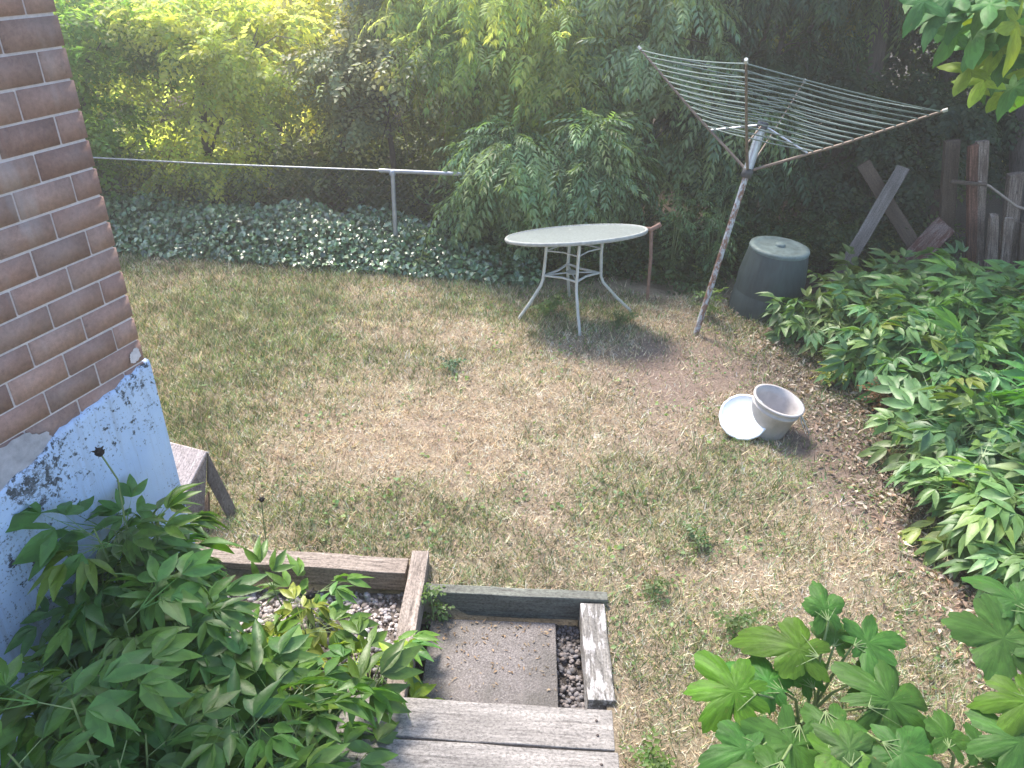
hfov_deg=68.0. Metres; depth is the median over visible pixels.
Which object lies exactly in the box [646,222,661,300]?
rusty stake
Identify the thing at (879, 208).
leaning plank
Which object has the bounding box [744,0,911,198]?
ash tree
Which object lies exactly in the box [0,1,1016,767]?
ground
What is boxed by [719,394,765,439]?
pail lid
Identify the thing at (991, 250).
fence paling
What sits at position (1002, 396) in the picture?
peony plant
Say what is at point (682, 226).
sapling
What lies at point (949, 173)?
wooden post
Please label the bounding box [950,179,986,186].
crossbar
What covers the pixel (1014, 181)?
wooden post
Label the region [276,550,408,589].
garden timber
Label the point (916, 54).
broadleaf tree
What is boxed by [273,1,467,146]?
broadleaf tree
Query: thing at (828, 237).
undergrowth
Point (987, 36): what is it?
maple tree
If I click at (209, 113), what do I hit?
broadleaf tree
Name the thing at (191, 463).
wooden bench
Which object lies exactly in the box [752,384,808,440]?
white pail
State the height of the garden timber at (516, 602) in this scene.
0.153 m
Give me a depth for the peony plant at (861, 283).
6.32 m
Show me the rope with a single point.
(1004, 197)
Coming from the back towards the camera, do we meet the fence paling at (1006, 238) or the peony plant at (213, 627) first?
the fence paling at (1006, 238)
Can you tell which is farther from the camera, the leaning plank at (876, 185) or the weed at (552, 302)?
the leaning plank at (876, 185)
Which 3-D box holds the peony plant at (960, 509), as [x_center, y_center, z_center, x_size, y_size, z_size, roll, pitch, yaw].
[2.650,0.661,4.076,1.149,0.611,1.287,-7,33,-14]
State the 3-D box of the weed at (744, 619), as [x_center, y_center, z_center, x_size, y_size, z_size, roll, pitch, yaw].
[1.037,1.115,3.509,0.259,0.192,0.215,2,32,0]
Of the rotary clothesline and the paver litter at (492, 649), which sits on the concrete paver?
the paver litter at (492, 649)
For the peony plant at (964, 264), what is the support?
on the ground at (716, 379)
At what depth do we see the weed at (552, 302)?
6.22 m
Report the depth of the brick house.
2.82 m
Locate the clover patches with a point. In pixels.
(937, 657)
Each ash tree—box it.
[353,0,644,166]
[526,0,808,218]
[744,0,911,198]
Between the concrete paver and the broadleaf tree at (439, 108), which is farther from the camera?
the broadleaf tree at (439, 108)
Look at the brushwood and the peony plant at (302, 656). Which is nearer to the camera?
the peony plant at (302, 656)
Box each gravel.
[227,588,403,750]
[556,624,584,708]
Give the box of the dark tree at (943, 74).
[805,0,1019,201]
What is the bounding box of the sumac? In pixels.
[416,91,673,268]
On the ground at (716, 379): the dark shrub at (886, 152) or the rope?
the dark shrub at (886, 152)
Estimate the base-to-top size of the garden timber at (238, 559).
0.122 m
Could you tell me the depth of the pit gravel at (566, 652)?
3.51 m
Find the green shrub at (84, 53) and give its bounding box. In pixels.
[53,0,209,201]
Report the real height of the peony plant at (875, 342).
0.676 m
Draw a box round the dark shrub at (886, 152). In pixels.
[759,46,1023,236]
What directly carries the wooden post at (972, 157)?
on the ground at (716, 379)
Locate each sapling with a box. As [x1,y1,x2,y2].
[574,221,624,274]
[654,179,719,284]
[680,204,741,282]
[695,168,772,257]
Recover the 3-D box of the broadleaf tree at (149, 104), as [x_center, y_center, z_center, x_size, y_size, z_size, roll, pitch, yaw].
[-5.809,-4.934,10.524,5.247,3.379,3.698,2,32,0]
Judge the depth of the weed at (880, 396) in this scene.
5.09 m
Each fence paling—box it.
[984,213,998,271]
[998,217,1013,273]
[1016,221,1023,272]
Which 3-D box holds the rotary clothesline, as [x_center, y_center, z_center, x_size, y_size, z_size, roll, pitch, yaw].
[1.855,-1.395,5.786,1.543,2.262,1.562,-6,33,-14]
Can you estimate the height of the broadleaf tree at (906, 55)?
6.396 m
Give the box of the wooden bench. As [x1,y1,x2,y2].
[170,442,236,532]
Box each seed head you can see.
[91,446,125,520]
[258,495,265,539]
[304,587,316,628]
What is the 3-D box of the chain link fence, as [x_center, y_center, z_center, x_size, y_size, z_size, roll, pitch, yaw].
[-2.438,-1.622,7.043,4.215,0.939,0.059,4,32,4]
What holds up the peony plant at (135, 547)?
on the gravel at (368, 601)
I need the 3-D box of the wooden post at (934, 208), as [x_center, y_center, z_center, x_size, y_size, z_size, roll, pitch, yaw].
[4.013,-1.473,7.269,0.076,0.790,0.053,-4,31,4]
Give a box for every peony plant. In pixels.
[0,548,273,767]
[0,627,296,767]
[4,473,260,682]
[87,619,423,767]
[225,598,338,767]
[239,534,379,689]
[269,614,444,737]
[754,267,925,358]
[807,243,975,323]
[814,293,1008,403]
[854,306,1023,448]
[854,365,1023,487]
[858,240,1021,303]
[863,251,1023,364]
[884,419,1023,582]
[926,352,1023,485]
[932,461,1023,624]
[944,310,1023,406]
[945,259,1023,294]
[964,435,1023,541]
[967,260,1023,366]
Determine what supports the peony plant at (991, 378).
on the ground at (716, 379)
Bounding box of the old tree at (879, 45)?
[821,0,892,212]
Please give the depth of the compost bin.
6.21 m
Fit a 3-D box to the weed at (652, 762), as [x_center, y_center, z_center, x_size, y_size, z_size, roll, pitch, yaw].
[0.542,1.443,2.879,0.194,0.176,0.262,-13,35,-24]
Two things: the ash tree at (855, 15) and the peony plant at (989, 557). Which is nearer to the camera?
the peony plant at (989, 557)
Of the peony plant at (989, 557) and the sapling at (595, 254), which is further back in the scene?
the sapling at (595, 254)
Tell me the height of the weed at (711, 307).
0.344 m
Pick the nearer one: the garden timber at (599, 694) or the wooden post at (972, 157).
the garden timber at (599, 694)
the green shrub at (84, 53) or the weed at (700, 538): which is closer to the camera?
the weed at (700, 538)
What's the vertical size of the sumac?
1.542 m
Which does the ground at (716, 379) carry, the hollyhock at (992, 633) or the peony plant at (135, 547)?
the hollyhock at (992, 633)
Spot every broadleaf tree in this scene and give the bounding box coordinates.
[54,0,267,126]
[77,0,324,128]
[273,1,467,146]
[386,0,707,159]
[660,17,961,158]
[792,14,968,145]
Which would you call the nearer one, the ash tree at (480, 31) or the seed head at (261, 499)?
the seed head at (261, 499)
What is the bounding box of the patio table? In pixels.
[505,224,647,335]
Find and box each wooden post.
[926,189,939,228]
[937,139,960,255]
[965,143,978,262]
[975,140,988,265]
[998,171,1023,264]
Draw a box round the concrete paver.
[422,618,557,706]
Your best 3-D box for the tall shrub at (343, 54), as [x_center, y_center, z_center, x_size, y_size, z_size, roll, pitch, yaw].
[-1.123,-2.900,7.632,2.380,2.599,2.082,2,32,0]
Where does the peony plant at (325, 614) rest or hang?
on the gravel at (368, 601)
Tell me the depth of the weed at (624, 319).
6.17 m
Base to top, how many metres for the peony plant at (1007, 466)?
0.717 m
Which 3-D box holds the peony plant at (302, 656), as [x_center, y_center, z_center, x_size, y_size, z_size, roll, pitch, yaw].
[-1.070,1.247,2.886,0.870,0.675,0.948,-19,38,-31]
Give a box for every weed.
[415,229,437,273]
[420,582,454,628]
[435,356,469,373]
[532,293,574,317]
[610,309,638,329]
[618,727,675,767]
[639,576,672,609]
[674,521,716,558]
[691,287,728,318]
[708,607,765,645]
[810,360,846,386]
[857,377,895,419]
[920,473,968,519]
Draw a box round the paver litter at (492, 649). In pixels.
[434,616,555,699]
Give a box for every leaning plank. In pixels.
[824,165,909,292]
[857,159,917,248]
[893,217,954,269]
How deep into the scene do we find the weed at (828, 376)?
5.39 m
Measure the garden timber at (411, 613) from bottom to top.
0.152 m
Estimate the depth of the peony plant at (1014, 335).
5.09 m
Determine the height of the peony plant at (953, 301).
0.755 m
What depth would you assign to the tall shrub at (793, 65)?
7.25 m
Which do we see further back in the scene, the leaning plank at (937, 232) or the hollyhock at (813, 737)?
the leaning plank at (937, 232)
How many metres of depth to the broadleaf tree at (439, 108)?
10.08 m
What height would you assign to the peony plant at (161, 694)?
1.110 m
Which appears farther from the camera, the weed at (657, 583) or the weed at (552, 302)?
the weed at (552, 302)
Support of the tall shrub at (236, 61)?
on the ground at (716, 379)
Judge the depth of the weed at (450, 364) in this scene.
5.47 m
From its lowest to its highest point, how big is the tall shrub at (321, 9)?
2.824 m
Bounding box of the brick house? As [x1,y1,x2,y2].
[0,0,194,764]
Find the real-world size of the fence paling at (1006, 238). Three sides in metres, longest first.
0.722 x 0.088 x 0.043 m
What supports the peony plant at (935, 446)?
on the ground at (716, 379)
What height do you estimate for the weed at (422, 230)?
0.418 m
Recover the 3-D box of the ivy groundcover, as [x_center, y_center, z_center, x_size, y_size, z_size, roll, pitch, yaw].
[-2.182,-1.484,7.279,5.064,0.460,1.048,5,32,5]
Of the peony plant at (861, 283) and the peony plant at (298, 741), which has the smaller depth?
the peony plant at (298, 741)
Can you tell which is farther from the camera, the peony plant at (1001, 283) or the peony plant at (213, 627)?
the peony plant at (1001, 283)
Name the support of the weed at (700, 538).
on the ground at (716, 379)
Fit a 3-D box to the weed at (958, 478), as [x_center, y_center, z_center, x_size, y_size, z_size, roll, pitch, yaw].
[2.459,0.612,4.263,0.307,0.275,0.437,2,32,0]
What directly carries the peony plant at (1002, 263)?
on the ground at (716, 379)
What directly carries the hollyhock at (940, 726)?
on the ground at (716, 379)
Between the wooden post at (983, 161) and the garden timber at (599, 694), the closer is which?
the garden timber at (599, 694)
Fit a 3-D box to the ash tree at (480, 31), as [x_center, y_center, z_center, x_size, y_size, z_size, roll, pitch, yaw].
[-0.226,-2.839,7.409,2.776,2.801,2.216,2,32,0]
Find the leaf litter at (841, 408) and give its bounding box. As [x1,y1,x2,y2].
[695,296,1021,691]
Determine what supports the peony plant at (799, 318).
on the ground at (716, 379)
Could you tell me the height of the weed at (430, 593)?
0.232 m
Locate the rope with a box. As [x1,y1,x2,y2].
[978,181,1023,209]
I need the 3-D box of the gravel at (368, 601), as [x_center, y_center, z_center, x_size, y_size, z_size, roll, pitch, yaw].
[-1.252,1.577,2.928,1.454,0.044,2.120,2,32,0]
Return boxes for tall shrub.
[71,0,332,206]
[196,0,450,187]
[273,0,490,216]
[640,0,879,223]
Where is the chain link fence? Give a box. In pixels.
[93,155,474,256]
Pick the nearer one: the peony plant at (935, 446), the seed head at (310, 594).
the seed head at (310, 594)
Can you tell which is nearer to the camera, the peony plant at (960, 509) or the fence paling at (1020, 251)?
the peony plant at (960, 509)
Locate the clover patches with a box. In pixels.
[167,263,1017,725]
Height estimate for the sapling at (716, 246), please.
0.729 m
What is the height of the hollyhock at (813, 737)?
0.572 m
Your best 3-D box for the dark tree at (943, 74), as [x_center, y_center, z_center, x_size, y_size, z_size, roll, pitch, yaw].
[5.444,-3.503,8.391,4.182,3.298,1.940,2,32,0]
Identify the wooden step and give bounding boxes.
[336,695,618,767]
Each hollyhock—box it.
[683,580,941,767]
[873,708,999,767]
[941,575,1023,767]
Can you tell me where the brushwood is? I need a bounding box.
[89,101,544,227]
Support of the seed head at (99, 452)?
attached to the peony plant at (135, 547)
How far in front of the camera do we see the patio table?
5.96 m
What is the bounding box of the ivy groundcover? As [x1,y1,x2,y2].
[99,186,541,287]
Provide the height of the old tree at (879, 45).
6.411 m
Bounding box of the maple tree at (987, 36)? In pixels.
[899,0,1023,260]
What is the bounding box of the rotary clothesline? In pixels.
[637,46,947,335]
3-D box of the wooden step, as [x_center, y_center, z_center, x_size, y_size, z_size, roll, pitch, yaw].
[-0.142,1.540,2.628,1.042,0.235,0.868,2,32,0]
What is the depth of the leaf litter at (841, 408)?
4.66 m
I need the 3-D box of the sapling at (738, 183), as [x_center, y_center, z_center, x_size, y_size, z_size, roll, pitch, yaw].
[2.005,-1.550,7.068,0.641,0.994,0.518,7,32,7]
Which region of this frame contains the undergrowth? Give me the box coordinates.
[483,186,965,297]
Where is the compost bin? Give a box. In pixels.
[728,236,809,324]
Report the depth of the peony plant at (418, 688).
3.18 m
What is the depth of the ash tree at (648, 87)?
6.83 m
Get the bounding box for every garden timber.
[199,547,273,570]
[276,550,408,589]
[386,550,428,697]
[426,583,607,619]
[579,603,615,709]

